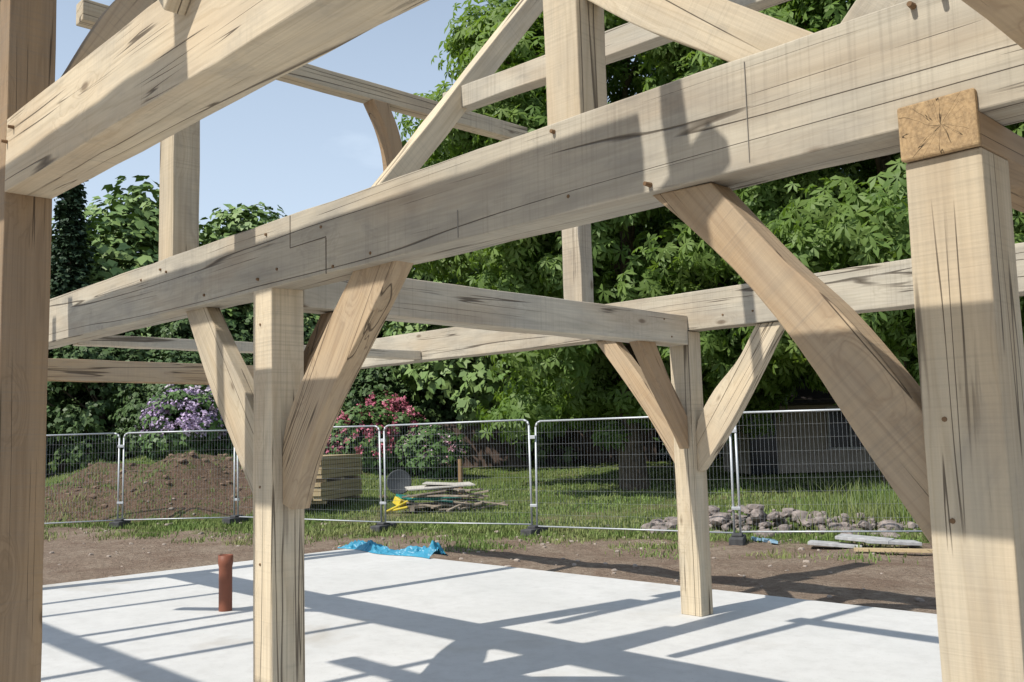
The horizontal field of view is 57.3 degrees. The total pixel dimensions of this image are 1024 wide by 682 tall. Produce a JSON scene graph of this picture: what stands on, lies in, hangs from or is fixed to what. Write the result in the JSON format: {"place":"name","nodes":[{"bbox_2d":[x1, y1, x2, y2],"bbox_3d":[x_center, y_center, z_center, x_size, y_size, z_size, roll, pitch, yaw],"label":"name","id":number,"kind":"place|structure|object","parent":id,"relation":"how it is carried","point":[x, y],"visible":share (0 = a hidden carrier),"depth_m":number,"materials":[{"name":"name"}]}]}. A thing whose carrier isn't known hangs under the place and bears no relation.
{"place":"outdoors","nodes":[
{"label":"outdoors","id":0,"kind":"place"},
{"bbox_2d":[52,0,859,268],"label":"sky","id":1,"kind":"structure","parent":0,"point":[294,148],"materials":[{"name":"blue"}]},
{"bbox_2d":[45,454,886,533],"bbox_3d":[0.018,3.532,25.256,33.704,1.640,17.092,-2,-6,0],"label":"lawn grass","id":2,"kind":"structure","parent":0,"point":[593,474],"depth_m":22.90,"materials":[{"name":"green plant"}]},
{"bbox_2d":[43,444,936,613],"bbox_3d":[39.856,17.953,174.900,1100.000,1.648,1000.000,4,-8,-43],"label":"ground","id":3,"kind":"structure","parent":0,"point":[898,584],"depth_m":15.85,"materials":[{"name":"soil"}]},
{"bbox_2d":[46,180,104,475],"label":"conifer tree","id":4,"kind":"object","parent":3,"relation":"on","point":[70,265],"visible":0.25,"depth_m":42.38,"materials":[{"name":"green plant"}]},
{"bbox_2d":[133,384,227,458],"bbox_3d":[-9.816,2.658,27.947,2.816,2.894,2.897,0,-6,-14],"label":"purple rhododendron bush","id":5,"kind":"object","parent":3,"relation":"on","point":[181,407],"visible":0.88,"depth_m":27.12,"materials":[{"name":"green plant"}]},
{"bbox_2d":[158,384,212,395],"bbox_3d":[-10.248,2.621,30.870,3.279,3.854,3.321,4,-8,-43],"label":"pale rhododendron bush","id":6,"kind":"object","parent":3,"relation":"on","point":[207,388],"visible":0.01,"depth_m":30.26,"materials":[{"name":"white plant"}]},
{"bbox_2d":[46,450,387,520],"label":"soil clods","id":7,"kind":"object","parent":3,"relation":"on","point":[182,460],"visible":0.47,"depth_m":22.12,"materials":[{"name":"brown soil"}]},
{"bbox_2d":[202,399,236,456],"bbox_3d":[-8.834,2.806,28.812,2.676,2.493,2.597,4,-8,-43],"label":"purple rhododendron bush","id":8,"kind":"object","parent":3,"relation":"on","point":[228,445],"visible":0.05,"depth_m":27.94,"materials":[{"name":"green plant"}]},
{"bbox_2d":[311,454,362,503],"bbox_3d":[-4.535,3.241,22.145,1.200,1.063,2.496,-3,-6,13],"label":"timber stack","id":9,"kind":"object","parent":3,"relation":"on","point":[322,489],"visible":0.58,"depth_m":21.87,"materials":[{"name":"beige wood"}]},
{"bbox_2d":[338,402,353,416],"bbox_3d":[-6.468,3.731,33.782,3.331,3.228,3.670,4,-8,-43],"label":"laurel bush","id":10,"kind":"object","parent":3,"relation":"on","point":[346,405],"visible":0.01,"depth_m":33.61,"materials":[{"name":"green plant"}]},
{"bbox_2d":[323,403,399,474],"bbox_3d":[-4.908,3.352,29.747,2.774,2.735,3.057,4,-8,-43],"label":"pink rhododendron bush","id":11,"kind":"object","parent":3,"relation":"on","point":[358,416],"visible":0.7,"depth_m":29.06,"materials":[{"name":"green plant"}]},
{"bbox_2d":[347,389,429,468],"bbox_3d":[-4.512,3.567,32.910,3.115,3.731,3.675,4,-8,-43],"label":"pink rhododendron bush","id":12,"kind":"object","parent":3,"relation":"on","point":[408,414],"visible":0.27,"depth_m":32.45,"materials":[{"name":"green plant"}]},
{"bbox_2d":[387,424,469,479],"bbox_3d":[-2.627,3.750,29.706,2.761,2.243,2.797,4,-8,-43],"label":"pale pink rhododendron bush","id":13,"kind":"object","parent":3,"relation":"on","point":[415,454],"visible":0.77,"depth_m":28.96,"materials":[{"name":"green plant"}]},
{"bbox_2d":[384,469,508,512],"bbox_3d":[-1.490,3.334,20.991,2.729,0.920,1.857,-1,-6,-9],"label":"pallet with debris","id":14,"kind":"object","parent":3,"relation":"on","point":[402,483],"visible":0.91,"depth_m":20.93,"materials":[{"name":"beige wood"}]},
{"bbox_2d":[46,175,866,474],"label":"distant trees","id":15,"kind":"object","parent":3,"relation":"on","point":[126,239],"visible":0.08,"depth_m":39.84,"materials":[{"name":"green plant"}]},
{"bbox_2d":[458,459,462,493],"bbox_3d":[-1.280,3.497,23.352,0.119,1.100,0.119,4,-8,-43],"label":"wooden stake","id":16,"kind":"object","parent":3,"relation":"on","point":[460,472],"visible":0.66,"depth_m":23.34,"materials":[{"name":"brown wood"}]},
{"bbox_2d":[44,409,921,545],"bbox_3d":[0.660,2.383,16.525,32.641,2.080,4.205,-3,-6,14],"label":"temporary fence","id":17,"kind":"object","parent":3,"relation":"on","point":[737,538],"visible":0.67,"depth_m":16.89,"materials":[{"name":"metal"}]},
{"bbox_2d":[44,449,926,565],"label":"weed patches","id":18,"kind":"object","parent":3,"relation":"on","point":[484,546],"visible":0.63,"depth_m":15.90,"materials":[{"name":"green plant"}]},
{"bbox_2d":[49,481,924,601],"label":"loose stones","id":19,"kind":"object","parent":3,"relation":"on","point":[918,599],"visible":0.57,"depth_m":14.49,"materials":[{"name":"grey stone"}]},
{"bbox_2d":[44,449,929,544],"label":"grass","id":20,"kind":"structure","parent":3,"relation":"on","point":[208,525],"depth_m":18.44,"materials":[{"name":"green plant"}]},
{"bbox_2d":[382,133,595,466],"bbox_3d":[0.134,-2.743,36.405,11.404,16.179,11.142,4,-8,-43],"label":"lime tree","id":21,"kind":"object","parent":3,"relation":"on","point":[477,374],"visible":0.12,"depth_m":33.85,"materials":[{"name":"green plant"}]},
{"bbox_2d":[41,549,941,681],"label":"concrete slab","id":22,"kind":"structure","parent":3,"relation":"on","point":[371,617],"depth_m":7.82,"materials":[{"name":"grey concrete"}]},
{"bbox_2d":[218,554,232,611],"bbox_3d":[-2.801,2.388,9.163,0.142,0.585,0.142,4,-8,-43],"label":"drain pipe","id":23,"kind":"object","parent":22,"relation":"on","point":[225,563],"visible":0.94,"depth_m":9.12,"materials":[{"name":"plastic"}]},
{"bbox_2d":[338,539,447,558],"bbox_3d":[-1.770,2.937,13.564,0.460,0.231,2.236,4,-8,-43],"label":"blue tarpaulin","id":24,"kind":"object","parent":22,"relation":"on","point":[370,546],"visible":1,"depth_m":13.20,"materials":[{"name":"blue plastic"}]},
{"bbox_2d":[0,0,1023,681],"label":"oak timber frame","id":25,"kind":"object","parent":22,"relation":"on","point":[932,90],"visible":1,"depth_m":4.06,"materials":[{"name":"beige wood"}]},
{"bbox_2d":[436,422,656,467],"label":"garden wall","id":26,"kind":"structure","parent":3,"relation":"on","point":[496,455],"depth_m":36.05,"materials":[{"name":"brick"}]},
{"bbox_2d":[394,0,858,490],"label":"horse chestnut tree","id":27,"kind":"object","parent":3,"relation":"on","point":[577,382],"visible":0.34,"depth_m":22.50,"materials":[{"name":"green plant"}]},
{"bbox_2d":[751,536,777,543],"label":"plastic litter","id":28,"kind":"object","parent":3,"relation":"on","point":[772,541],"visible":0.96,"depth_m":14.56,"materials":[{"name":"blue plastic"}]},
{"bbox_2d":[635,163,915,463],"bbox_3d":[9.826,-3.380,33.337,14.826,15.837,14.916,4,-8,-43],"label":"lime tree","id":29,"kind":"object","parent":3,"relation":"on","point":[801,376],"depth_m":29.82,"materials":[{"name":"green plant"}]},
{"bbox_2d":[640,504,918,538],"bbox_3d":[4.561,3.096,16.276,4.601,0.543,2.541,-4,-6,20],"label":"rubble pile","id":30,"kind":"object","parent":3,"relation":"on","point":[755,515],"visible":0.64,"depth_m":15.85,"materials":[{"name":"stone"}]},
{"bbox_2d":[723,382,879,473],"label":"garden shed","id":31,"kind":"structure","parent":3,"relation":"on","point":[806,398],"depth_m":27.00,"materials":[{"name":"wood"}]},
{"bbox_2d":[748,409,862,473],"bbox_3d":[8.920,2.821,27.011,4.250,1.900,0.030,-1,-6,-5],"label":"window glass and door","id":32,"kind":"structure","parent":31,"relation":"in","point":[770,451],"depth_m":26.88,"materials":[{"name":"black glass"}]},
{"bbox_2d":[825,406,864,449],"bbox_3d":[10.085,2.497,27.103,2.050,1.250,0.055,-1,-6,-5],"label":"window frame","id":33,"kind":"structure","parent":31,"relation":"in","point":[827,407],"depth_m":27.01,"materials":[{"name":"paint"}]},
{"bbox_2d":[711,478,916,535],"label":"tall weeds","id":34,"kind":"object","parent":3,"relation":"on","point":[866,499],"visible":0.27,"depth_m":16.95,"materials":[{"name":"green plant"}]},
{"bbox_2d":[654,0,1023,493],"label":"horse chestnut tree","id":35,"kind":"object","parent":3,"relation":"on","point":[822,226],"visible":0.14,"depth_m":18.40,"materials":[{"name":"green plant"}]},
{"bbox_2d":[808,533,921,548],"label":"paving slabs","id":36,"kind":"object","parent":3,"relation":"on","point":[870,539],"depth_m":13.55,"materials":[{"name":"grey concrete"}]},
{"bbox_2d":[854,547,932,552],"bbox_3d":[5.888,2.835,12.642,2.400,0.040,0.120,-4,-6,22],"label":"plank","id":37,"kind":"object","parent":3,"relation":"on","point":[913,550],"visible":0.56,"depth_m":12.87,"materials":[{"name":"beige wood"}]},
{"bbox_2d":[1014,123,1023,325],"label":"horse chestnut tree","id":38,"kind":"object","parent":3,"relation":"on","point":[1022,314],"visible":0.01,"depth_m":20.06,"materials":[{"name":"green plant"}]}
]}

